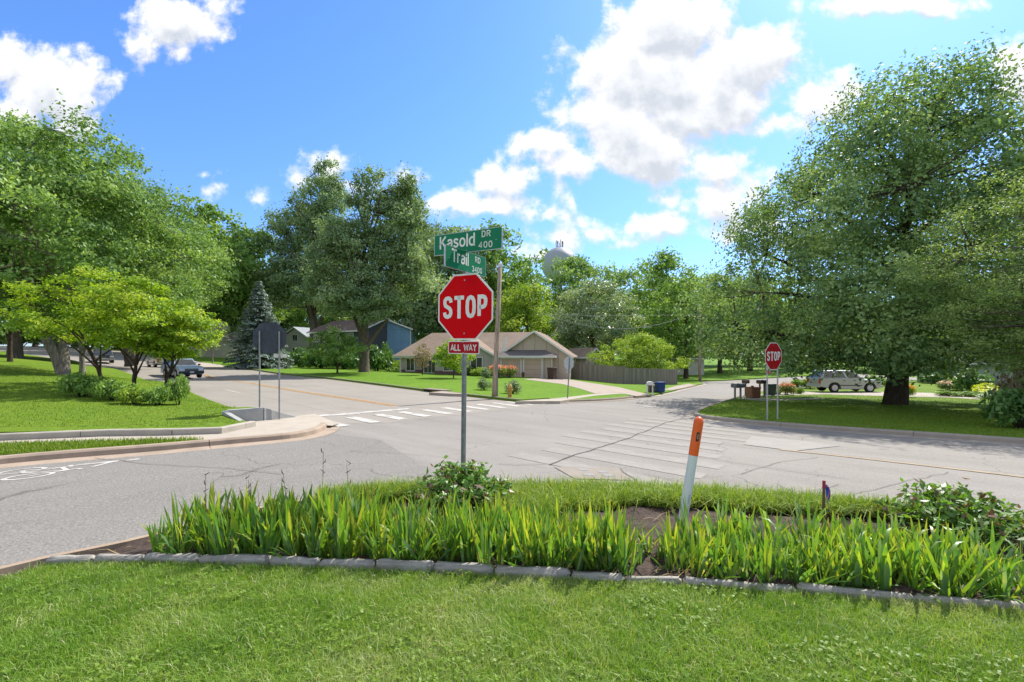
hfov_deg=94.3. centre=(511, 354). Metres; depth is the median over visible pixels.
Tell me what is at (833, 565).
iris plant
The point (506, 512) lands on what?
iris plant
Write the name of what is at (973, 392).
garden plant
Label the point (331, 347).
lawn tree
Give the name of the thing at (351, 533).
iris plant
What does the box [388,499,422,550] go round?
iris plant
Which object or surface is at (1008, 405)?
shrub
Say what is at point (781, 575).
iris plant
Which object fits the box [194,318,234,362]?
thin tree
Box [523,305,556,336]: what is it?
tree
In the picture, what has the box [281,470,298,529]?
iris plant
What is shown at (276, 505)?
iris plant
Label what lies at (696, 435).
marker post
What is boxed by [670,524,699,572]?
iris plant
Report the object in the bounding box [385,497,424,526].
iris plant
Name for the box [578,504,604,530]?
iris plant
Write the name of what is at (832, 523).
iris plant
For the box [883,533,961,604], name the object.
iris plant
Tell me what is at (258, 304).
spruce tree
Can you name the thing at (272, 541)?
iris plant
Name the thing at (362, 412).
stop line
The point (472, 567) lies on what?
edging stone
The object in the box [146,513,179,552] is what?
iris plant
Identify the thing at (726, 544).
iris plant
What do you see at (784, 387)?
flower bush
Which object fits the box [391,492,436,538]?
iris plant
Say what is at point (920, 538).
iris plant
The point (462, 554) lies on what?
iris plant
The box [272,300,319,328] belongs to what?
tree
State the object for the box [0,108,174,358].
oak tree
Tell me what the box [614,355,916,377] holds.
ground
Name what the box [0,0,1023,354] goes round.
sky
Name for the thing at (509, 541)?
iris plant
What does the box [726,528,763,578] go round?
iris plant
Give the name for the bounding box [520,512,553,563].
iris plant
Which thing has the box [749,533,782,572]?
iris plant
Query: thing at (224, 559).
edging stone
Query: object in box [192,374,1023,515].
road
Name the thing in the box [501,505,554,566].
iris plant
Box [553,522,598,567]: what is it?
iris plant
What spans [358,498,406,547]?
iris plant
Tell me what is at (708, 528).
iris plant
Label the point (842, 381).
parked car
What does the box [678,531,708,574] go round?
iris plant
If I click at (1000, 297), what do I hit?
locust tree
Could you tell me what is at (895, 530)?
iris plant
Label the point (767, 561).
iris plant
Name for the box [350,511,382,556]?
iris plant
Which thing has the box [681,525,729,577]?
iris plant
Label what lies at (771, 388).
wheelie bin
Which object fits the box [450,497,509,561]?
iris plant
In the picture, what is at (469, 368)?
shrub
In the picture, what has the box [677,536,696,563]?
iris plant
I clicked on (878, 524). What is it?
iris plant
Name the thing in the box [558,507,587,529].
iris plant
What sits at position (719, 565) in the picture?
iris plant
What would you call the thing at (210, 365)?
driveway
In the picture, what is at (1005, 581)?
iris plant
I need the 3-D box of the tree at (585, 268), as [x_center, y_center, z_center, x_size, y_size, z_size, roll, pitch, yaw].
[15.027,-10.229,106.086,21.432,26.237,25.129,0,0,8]
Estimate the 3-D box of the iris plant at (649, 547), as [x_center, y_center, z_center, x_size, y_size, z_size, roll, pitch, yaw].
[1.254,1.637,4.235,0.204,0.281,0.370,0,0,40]
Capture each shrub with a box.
[0,328,7,344]
[0,329,41,345]
[26,329,78,345]
[53,371,109,396]
[88,378,139,400]
[113,387,150,403]
[138,384,176,404]
[166,373,190,404]
[287,347,310,366]
[298,348,335,368]
[328,350,359,368]
[369,344,391,370]
[380,341,394,370]
[386,366,399,371]
[390,360,399,371]
[460,365,474,374]
[469,367,482,375]
[481,367,490,377]
[864,374,885,385]
[919,372,949,383]
[951,368,996,390]
[971,383,998,391]
[973,392,992,398]
[978,385,1023,427]
[979,388,997,391]
[992,359,1023,421]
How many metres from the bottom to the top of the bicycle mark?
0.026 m
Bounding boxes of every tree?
[0,88,216,374]
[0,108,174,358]
[0,262,157,378]
[0,276,45,361]
[11,170,240,366]
[23,231,149,373]
[52,274,196,386]
[114,299,226,385]
[165,196,272,333]
[165,230,244,341]
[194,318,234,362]
[198,222,290,338]
[223,281,294,369]
[239,152,359,350]
[272,299,308,331]
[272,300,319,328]
[301,157,439,371]
[302,325,368,372]
[304,305,359,327]
[380,183,441,323]
[380,287,427,340]
[396,219,495,341]
[409,343,432,374]
[427,217,552,331]
[431,338,475,377]
[488,281,567,341]
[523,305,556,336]
[536,253,625,332]
[547,274,651,354]
[552,262,678,361]
[585,331,691,369]
[619,246,726,364]
[635,274,747,378]
[657,26,1023,404]
[699,270,773,372]
[713,269,804,370]
[867,165,1023,383]
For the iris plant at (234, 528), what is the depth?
4.20 m
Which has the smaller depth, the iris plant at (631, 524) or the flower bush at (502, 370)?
the iris plant at (631, 524)
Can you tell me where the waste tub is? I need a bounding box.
[745,386,760,397]
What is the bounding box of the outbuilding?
[569,348,602,364]
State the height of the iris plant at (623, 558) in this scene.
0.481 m
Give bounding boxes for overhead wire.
[541,311,695,328]
[544,314,694,315]
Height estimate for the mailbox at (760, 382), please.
1.245 m
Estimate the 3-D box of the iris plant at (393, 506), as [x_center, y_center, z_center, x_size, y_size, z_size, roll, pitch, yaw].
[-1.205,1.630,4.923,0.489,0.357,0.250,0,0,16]
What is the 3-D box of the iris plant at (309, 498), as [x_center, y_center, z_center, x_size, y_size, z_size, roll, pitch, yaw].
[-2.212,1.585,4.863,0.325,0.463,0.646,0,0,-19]
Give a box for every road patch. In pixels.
[555,467,632,479]
[744,436,837,450]
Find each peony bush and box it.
[406,455,513,514]
[872,477,1023,553]
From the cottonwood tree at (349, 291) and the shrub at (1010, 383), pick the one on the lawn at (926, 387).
the shrub at (1010, 383)
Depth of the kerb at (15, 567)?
4.25 m
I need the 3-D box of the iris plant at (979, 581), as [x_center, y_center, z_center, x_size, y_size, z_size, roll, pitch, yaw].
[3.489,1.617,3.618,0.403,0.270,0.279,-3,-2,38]
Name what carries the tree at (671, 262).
on the house lawn at (534, 390)
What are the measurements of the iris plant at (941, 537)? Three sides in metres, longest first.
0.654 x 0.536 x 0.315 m
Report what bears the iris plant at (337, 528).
on the mulch bed
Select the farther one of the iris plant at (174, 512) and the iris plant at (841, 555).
the iris plant at (174, 512)
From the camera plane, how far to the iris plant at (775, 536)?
4.08 m
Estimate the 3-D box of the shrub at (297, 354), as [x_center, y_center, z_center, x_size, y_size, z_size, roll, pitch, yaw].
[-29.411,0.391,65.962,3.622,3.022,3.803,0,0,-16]
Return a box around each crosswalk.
[334,401,533,426]
[508,417,770,486]
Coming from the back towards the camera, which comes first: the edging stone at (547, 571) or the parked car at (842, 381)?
the parked car at (842, 381)
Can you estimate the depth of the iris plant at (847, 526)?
4.13 m
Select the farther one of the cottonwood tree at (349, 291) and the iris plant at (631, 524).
the cottonwood tree at (349, 291)
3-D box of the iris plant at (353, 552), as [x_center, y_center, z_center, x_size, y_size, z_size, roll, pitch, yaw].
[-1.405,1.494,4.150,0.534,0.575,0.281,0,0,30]
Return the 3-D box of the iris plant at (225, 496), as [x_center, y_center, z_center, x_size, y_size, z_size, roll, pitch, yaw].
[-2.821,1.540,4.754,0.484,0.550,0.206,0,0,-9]
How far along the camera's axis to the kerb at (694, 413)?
14.20 m
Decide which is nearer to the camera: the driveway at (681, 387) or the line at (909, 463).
the line at (909, 463)
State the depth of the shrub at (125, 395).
15.13 m
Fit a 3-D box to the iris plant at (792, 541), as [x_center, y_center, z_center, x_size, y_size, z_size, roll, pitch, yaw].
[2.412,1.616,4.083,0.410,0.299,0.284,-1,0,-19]
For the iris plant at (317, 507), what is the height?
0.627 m
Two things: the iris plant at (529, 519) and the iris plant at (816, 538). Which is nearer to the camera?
the iris plant at (816, 538)
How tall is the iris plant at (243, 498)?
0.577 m
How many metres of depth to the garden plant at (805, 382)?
45.26 m
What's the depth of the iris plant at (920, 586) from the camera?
3.46 m
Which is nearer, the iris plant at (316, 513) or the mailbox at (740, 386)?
the iris plant at (316, 513)
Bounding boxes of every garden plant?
[476,378,491,389]
[503,379,523,393]
[790,379,805,387]
[795,387,804,393]
[801,379,816,388]
[934,390,962,395]
[952,391,976,396]
[967,391,982,396]
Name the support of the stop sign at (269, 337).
on the pavement at (292, 424)
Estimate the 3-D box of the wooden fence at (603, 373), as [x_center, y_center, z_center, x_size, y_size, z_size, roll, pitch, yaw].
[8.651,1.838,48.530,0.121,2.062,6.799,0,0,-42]
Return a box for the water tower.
[542,239,574,292]
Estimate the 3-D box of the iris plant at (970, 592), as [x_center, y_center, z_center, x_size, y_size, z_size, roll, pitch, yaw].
[3.220,1.498,3.407,0.208,0.495,0.566,0,0,-26]
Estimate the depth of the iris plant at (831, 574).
3.55 m
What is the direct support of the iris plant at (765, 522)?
on the mulch bed
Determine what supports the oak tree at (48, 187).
on the grass bank
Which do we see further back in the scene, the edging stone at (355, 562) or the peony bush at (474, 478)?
the peony bush at (474, 478)
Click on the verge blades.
(20, 446)
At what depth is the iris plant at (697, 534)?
4.13 m
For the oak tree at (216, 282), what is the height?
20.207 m
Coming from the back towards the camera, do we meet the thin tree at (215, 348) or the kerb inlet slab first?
the thin tree at (215, 348)
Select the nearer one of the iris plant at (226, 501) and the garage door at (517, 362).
the iris plant at (226, 501)
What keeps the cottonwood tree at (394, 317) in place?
on the house lawn at (534, 390)
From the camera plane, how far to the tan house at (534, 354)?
49.60 m
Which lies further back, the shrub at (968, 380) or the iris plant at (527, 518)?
the shrub at (968, 380)
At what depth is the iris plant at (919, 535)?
3.88 m
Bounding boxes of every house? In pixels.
[182,318,250,356]
[284,327,309,352]
[306,318,391,366]
[387,320,416,365]
[392,330,578,378]
[550,324,613,360]
[666,349,706,374]
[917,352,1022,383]
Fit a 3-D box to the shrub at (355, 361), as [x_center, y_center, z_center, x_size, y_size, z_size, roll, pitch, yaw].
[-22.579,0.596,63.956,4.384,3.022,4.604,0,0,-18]
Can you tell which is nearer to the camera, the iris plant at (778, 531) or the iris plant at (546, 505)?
the iris plant at (778, 531)
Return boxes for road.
[0,346,545,423]
[0,433,435,565]
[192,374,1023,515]
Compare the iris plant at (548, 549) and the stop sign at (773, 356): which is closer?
the iris plant at (548, 549)
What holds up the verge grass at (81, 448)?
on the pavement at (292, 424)
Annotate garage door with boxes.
[500,358,521,376]
[523,358,542,377]
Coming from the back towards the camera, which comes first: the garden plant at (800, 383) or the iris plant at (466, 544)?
the garden plant at (800, 383)
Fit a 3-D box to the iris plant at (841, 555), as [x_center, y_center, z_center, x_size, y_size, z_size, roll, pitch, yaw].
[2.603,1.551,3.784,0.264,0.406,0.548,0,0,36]
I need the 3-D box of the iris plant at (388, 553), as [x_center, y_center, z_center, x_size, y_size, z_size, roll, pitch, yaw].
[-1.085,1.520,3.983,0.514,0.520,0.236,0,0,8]
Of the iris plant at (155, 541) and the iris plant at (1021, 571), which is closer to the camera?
the iris plant at (1021, 571)
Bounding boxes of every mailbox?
[645,381,654,395]
[731,383,744,399]
[742,380,749,395]
[756,380,765,395]
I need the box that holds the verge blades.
[0,434,202,454]
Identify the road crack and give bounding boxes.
[101,399,948,496]
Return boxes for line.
[203,374,397,405]
[319,408,408,415]
[780,449,1023,476]
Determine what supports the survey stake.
on the mulch bed
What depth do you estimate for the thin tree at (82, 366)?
28.86 m
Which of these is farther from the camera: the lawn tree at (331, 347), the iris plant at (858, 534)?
the lawn tree at (331, 347)
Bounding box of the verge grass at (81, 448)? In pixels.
[0,439,201,455]
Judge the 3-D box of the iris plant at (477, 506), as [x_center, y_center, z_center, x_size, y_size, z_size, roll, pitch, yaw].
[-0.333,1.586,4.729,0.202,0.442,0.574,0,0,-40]
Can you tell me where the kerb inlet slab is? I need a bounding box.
[429,391,466,396]
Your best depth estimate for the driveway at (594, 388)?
37.96 m
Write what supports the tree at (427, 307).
on the house lawn at (534, 390)
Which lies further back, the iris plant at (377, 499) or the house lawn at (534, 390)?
the house lawn at (534, 390)
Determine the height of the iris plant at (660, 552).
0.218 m
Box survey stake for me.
[822,480,830,532]
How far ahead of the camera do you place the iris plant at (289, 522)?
4.10 m
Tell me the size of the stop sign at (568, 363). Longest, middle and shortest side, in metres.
2.567 x 0.720 x 0.066 m
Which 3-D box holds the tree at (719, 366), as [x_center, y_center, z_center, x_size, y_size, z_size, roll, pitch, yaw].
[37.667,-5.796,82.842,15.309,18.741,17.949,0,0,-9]
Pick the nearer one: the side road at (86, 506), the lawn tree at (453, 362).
the side road at (86, 506)
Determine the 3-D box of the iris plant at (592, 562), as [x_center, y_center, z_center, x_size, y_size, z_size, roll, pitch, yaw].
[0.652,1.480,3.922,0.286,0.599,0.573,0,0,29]
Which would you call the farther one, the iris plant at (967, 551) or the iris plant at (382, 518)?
the iris plant at (382, 518)
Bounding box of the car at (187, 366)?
[161,358,203,377]
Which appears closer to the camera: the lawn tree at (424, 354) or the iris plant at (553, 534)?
the iris plant at (553, 534)
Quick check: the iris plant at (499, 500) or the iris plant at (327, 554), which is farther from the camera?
the iris plant at (499, 500)
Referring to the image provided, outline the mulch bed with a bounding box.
[92,499,1023,600]
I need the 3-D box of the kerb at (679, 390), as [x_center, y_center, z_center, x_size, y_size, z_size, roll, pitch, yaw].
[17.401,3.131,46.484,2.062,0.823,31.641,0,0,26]
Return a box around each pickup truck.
[91,348,114,362]
[146,353,163,366]
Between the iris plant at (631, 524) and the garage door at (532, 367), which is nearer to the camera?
the iris plant at (631, 524)
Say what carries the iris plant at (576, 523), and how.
on the mulch bed
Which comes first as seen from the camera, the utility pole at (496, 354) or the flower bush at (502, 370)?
the utility pole at (496, 354)
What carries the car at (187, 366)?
on the concrete road at (295, 403)
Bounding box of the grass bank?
[0,351,255,432]
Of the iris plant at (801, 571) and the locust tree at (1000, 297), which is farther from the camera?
the locust tree at (1000, 297)
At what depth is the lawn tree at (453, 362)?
41.92 m
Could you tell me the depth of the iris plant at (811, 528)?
4.08 m
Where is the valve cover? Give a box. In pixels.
[578,468,612,475]
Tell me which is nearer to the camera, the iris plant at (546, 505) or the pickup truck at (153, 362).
the iris plant at (546, 505)
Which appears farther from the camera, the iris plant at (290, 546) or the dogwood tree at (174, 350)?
the dogwood tree at (174, 350)
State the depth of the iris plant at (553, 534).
4.04 m
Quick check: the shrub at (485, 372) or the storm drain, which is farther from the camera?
the shrub at (485, 372)
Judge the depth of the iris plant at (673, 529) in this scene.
4.26 m
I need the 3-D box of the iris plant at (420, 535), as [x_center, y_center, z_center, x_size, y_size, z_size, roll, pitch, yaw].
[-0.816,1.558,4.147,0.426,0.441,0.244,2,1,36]
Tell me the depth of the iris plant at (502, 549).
3.90 m
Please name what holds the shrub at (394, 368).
on the house lawn at (534, 390)
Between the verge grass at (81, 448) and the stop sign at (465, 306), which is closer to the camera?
the stop sign at (465, 306)
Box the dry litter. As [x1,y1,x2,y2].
[88,499,1020,599]
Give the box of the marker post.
[678,417,703,518]
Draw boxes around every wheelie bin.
[547,367,556,378]
[648,382,654,391]
[655,382,665,391]
[765,383,776,394]
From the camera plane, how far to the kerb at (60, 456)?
9.81 m
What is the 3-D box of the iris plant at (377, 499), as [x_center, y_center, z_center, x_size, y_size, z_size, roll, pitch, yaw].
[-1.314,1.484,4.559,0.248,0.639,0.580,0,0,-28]
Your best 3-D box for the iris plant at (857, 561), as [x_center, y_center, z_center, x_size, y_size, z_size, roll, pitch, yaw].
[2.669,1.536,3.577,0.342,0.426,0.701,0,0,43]
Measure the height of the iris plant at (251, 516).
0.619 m
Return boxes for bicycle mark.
[0,458,139,479]
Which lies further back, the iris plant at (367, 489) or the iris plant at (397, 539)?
the iris plant at (367, 489)
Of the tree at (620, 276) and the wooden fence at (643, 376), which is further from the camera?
the tree at (620, 276)
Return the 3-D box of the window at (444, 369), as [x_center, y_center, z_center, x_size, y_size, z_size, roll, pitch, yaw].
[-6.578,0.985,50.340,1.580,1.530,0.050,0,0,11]
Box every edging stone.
[45,555,94,565]
[94,554,145,564]
[144,552,201,564]
[198,554,271,566]
[269,556,319,567]
[319,558,375,569]
[376,558,434,572]
[434,561,493,575]
[494,564,569,579]
[571,570,624,582]
[625,575,681,585]
[683,576,797,593]
[796,582,916,602]
[914,593,1023,610]
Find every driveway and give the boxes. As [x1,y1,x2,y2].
[195,361,234,369]
[525,378,650,397]
[665,384,695,389]
[742,391,979,399]
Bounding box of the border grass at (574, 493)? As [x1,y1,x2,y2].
[299,470,1023,535]
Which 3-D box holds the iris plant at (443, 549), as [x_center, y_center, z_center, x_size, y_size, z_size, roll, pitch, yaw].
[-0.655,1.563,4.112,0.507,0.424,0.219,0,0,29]
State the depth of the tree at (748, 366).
89.39 m
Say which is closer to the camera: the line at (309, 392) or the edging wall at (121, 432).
the edging wall at (121, 432)
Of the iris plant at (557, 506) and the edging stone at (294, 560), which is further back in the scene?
the iris plant at (557, 506)
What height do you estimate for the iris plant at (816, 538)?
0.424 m
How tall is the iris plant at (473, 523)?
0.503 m
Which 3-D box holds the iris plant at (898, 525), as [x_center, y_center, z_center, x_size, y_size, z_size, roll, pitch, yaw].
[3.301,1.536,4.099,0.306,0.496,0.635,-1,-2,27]
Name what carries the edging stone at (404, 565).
on the mulch bed
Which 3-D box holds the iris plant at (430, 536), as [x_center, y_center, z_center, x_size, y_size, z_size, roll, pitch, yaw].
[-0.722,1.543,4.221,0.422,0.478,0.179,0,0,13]
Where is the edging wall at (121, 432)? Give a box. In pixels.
[0,421,255,440]
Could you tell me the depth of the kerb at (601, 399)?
26.53 m
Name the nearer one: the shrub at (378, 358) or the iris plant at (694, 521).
the iris plant at (694, 521)
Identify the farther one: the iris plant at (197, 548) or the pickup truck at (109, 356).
the pickup truck at (109, 356)
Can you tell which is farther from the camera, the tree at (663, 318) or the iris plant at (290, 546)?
the tree at (663, 318)
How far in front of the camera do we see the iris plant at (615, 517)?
4.31 m
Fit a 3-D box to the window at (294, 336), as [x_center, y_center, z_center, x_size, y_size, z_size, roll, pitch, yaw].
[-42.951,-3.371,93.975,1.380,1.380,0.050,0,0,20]
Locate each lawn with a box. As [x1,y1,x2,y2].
[0,565,1023,681]
[69,346,916,400]
[698,380,1023,437]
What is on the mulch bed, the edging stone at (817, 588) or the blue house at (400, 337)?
the edging stone at (817, 588)
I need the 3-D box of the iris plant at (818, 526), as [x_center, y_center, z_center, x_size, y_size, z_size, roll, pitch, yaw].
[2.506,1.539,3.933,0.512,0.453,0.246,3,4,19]
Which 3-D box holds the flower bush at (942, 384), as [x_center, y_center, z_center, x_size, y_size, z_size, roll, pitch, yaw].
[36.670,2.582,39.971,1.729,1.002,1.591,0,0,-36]
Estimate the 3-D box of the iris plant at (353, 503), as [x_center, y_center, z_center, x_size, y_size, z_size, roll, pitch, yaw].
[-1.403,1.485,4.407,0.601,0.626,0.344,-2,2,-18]
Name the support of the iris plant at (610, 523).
on the mulch bed
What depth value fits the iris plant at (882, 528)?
3.91 m
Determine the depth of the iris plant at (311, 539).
4.10 m
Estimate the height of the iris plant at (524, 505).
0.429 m
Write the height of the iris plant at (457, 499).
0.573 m
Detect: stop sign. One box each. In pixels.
[253,322,286,418]
[434,226,502,467]
[564,357,573,397]
[765,343,781,419]
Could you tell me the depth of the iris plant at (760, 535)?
4.10 m
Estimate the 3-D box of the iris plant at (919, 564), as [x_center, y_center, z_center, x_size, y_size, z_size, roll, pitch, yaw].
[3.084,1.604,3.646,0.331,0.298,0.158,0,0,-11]
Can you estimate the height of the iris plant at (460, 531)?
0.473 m
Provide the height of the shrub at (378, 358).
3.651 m
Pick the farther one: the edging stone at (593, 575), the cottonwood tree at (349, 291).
the cottonwood tree at (349, 291)
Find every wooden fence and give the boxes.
[571,363,624,383]
[623,367,676,384]
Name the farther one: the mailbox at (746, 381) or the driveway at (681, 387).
the driveway at (681, 387)
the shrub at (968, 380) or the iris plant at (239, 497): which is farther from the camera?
the shrub at (968, 380)
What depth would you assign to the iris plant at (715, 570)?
3.71 m
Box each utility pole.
[492,263,501,396]
[697,305,701,381]
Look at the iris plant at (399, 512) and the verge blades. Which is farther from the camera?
the verge blades
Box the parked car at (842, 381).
[806,369,882,391]
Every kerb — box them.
[0,423,339,467]
[0,499,301,577]
[241,367,520,401]
[566,396,642,402]
[651,383,706,396]
[684,396,1023,445]
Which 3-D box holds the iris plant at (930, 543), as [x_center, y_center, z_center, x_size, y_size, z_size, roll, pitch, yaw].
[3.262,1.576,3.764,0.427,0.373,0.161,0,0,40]
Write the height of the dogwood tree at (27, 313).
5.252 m
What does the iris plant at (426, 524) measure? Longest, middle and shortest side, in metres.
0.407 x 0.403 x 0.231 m
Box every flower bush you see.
[487,364,507,377]
[502,365,517,377]
[776,381,797,394]
[909,384,916,395]
[935,380,954,389]
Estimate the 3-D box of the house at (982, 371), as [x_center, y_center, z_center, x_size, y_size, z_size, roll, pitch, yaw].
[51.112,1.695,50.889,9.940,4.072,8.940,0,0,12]
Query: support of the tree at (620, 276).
on the house lawn at (534, 390)
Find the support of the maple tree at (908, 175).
on the lawn at (926, 387)
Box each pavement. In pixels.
[0,414,338,442]
[515,393,622,403]
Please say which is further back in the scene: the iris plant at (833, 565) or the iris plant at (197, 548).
the iris plant at (197, 548)
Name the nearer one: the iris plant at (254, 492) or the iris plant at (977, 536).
the iris plant at (977, 536)
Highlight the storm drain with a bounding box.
[422,388,449,391]
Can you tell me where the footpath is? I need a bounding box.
[738,398,824,400]
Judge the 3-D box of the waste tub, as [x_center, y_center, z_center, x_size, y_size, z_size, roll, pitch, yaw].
[15.837,2.428,31.214,0.723,0.829,0.665,0,0,-11]
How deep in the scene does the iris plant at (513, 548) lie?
3.98 m
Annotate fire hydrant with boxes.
[507,383,512,397]
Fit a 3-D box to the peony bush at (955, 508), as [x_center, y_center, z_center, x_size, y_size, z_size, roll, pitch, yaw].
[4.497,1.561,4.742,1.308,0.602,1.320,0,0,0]
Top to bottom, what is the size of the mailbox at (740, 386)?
1.066 m
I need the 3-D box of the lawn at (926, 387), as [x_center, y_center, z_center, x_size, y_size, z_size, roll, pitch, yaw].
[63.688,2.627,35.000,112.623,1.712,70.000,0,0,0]
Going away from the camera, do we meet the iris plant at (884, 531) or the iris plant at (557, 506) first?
the iris plant at (884, 531)
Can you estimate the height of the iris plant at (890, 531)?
0.489 m
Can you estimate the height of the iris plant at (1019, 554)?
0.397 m
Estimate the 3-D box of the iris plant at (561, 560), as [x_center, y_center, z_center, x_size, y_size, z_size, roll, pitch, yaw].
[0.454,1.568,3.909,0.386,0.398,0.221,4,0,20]
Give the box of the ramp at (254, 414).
[222,407,295,421]
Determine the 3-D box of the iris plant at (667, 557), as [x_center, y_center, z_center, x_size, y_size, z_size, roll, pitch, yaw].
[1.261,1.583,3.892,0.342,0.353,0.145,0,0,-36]
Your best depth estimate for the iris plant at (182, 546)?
4.15 m
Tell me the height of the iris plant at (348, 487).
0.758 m
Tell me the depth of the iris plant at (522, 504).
4.66 m
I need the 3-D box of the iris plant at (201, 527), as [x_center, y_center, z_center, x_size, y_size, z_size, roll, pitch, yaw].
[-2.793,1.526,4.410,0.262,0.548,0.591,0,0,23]
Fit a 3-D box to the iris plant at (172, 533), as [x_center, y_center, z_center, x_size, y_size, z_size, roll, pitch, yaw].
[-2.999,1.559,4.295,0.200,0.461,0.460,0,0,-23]
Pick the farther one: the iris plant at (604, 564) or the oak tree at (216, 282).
the oak tree at (216, 282)
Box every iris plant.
[139,491,195,548]
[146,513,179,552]
[154,505,206,553]
[160,505,188,552]
[171,490,224,534]
[175,492,207,548]
[176,472,209,533]
[182,512,218,555]
[184,493,234,546]
[185,498,222,546]
[189,502,242,554]
[198,503,225,554]
[199,481,232,527]
[213,508,250,549]
[215,482,239,511]
[222,492,256,553]
[223,475,250,514]
[223,491,235,537]
[223,499,251,553]
[226,493,266,552]
[227,478,277,519]
[229,481,269,514]
[229,488,295,520]
[233,488,255,513]
[238,508,292,558]
[243,484,307,548]
[244,498,269,530]
[246,509,277,553]
[262,481,277,510]
[262,481,312,517]
[262,488,284,507]
[264,496,298,513]
[268,481,303,519]
[268,490,315,546]
[268,501,299,557]
[271,497,310,545]
[271,514,306,555]
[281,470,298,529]
[292,511,310,548]
[293,484,312,513]
[293,508,319,552]
[299,494,332,537]
[299,507,335,559]
[302,478,350,533]
[305,448,330,517]
[307,482,359,529]
[309,516,332,559]
[311,489,326,534]
[320,484,363,558]
[320,497,366,558]
[331,480,390,542]
[336,460,355,508]
[338,487,367,533]
[341,496,394,547]
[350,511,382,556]
[351,473,401,513]
[353,500,404,546]
[357,520,386,559]
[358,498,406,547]
[359,485,383,543]
[359,508,405,560]
[364,480,391,526]
[379,497,444,559]
[381,504,422,559]
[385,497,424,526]
[388,497,414,514]
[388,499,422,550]
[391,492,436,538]
[393,500,416,526]
[398,512,452,560]
[406,489,444,518]
[407,504,436,559]
[417,508,431,543]
[417,513,455,561]
[419,506,448,555]
[420,511,452,544]
[422,496,445,520]
[427,514,453,553]
[428,517,463,561]
[429,489,456,536]
[435,497,457,541]
[442,491,467,520]
[447,479,476,520]
[448,503,499,539]
[448,504,476,555]
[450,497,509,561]
[450,498,477,560]
[458,526,478,561]
[460,504,492,553]
[465,495,492,523]
[465,504,476,546]
[466,496,509,555]
[470,518,493,563]
[479,523,510,568]
[480,491,513,550]
[483,503,533,536]
[485,490,509,519]
[485,515,521,560]
[492,496,532,537]
[496,505,527,564]
[500,513,530,560]
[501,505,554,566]
[502,485,527,522]
[503,494,527,515]
[505,505,560,551]
[509,503,522,526]
[509,520,543,560]
[514,513,556,565]
[518,508,548,542]
[519,504,535,544]
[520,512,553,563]
[528,501,578,542]
[531,496,552,531]
[536,523,557,558]
[538,519,565,565]
[544,508,577,562]
[544,526,588,568]
[549,505,574,542]
[551,492,570,535]
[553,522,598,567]
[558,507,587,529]
[560,513,577,542]
[565,503,596,570]
[566,502,603,567]
[566,502,610,570]
[575,512,615,566]
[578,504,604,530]
[584,527,620,572]
[590,497,631,565]
[593,507,654,558]
[599,503,622,533]
[601,502,617,535]
[604,515,644,574]
[604,523,631,570]
[615,509,637,547]
[622,518,634,559]
[631,540,644,564]
[637,524,662,553]
[648,526,678,570]
[653,512,685,562]
[656,538,663,559]
[660,489,705,549]
[660,521,674,536]
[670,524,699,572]
[677,519,721,552]
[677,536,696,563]
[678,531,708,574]
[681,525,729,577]
[685,517,717,549]
[695,496,733,551]
[696,538,748,579]
[704,526,742,578]
[705,494,745,543]
[707,515,748,568]
[707,531,736,551]
[708,519,740,566]
[708,528,721,566]
[715,503,751,537]
[721,506,763,552]
[724,514,744,557]
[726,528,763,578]
[732,528,770,570]
[734,527,763,556]
[742,518,768,556]
[748,530,788,585]
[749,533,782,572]
[751,516,817,579]
[752,508,790,551]
[755,506,789,541]
[758,532,781,553]
[768,539,803,581]
[770,524,791,547]
[772,544,834,583]
[774,491,826,539]
[780,519,807,543]
[782,530,802,565]
[782,531,856,589]
[783,531,825,577]
[786,529,807,564]
[788,505,827,562]
[789,527,841,577]
[791,521,823,542]
[798,527,848,574]
[799,515,836,563]
[809,537,843,576]
[809,542,859,586]
[821,505,849,545]
[821,513,839,556]
[822,516,912,581]
[822,518,853,546]
[822,530,850,577]
[825,520,848,544]
[826,546,855,586]
[830,514,880,555]
[830,519,877,562]
[834,510,872,561]
[836,531,895,587]
[842,514,885,552]
[842,535,901,588]
[857,512,935,592]
[862,511,908,554]
[863,528,922,593]
[864,514,908,556]
[865,508,873,553]
[869,531,907,580]
[874,511,918,537]
[877,514,908,555]
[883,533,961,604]
[889,535,952,593]
[897,526,915,553]
[897,529,949,556]
[901,512,967,573]
[901,516,938,555]
[907,540,963,587]
[908,537,951,572]
[909,544,923,574]
[916,537,997,596]
[921,525,1004,599]
[923,522,999,589]
[923,526,958,583]
[933,526,949,556]
[934,522,1003,558]
[939,529,993,574]
[944,521,1003,563]
[950,521,1018,579]
[957,548,1001,587]
[958,534,1023,602]
[961,562,1000,599]
[962,549,1017,586]
[977,544,1018,587]
[980,548,1023,601]
[997,538,1023,591]
[1002,556,1023,598]
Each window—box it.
[292,334,297,340]
[406,358,414,370]
[423,358,434,372]
[443,360,455,370]
[470,357,482,368]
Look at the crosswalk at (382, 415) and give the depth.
17.28 m

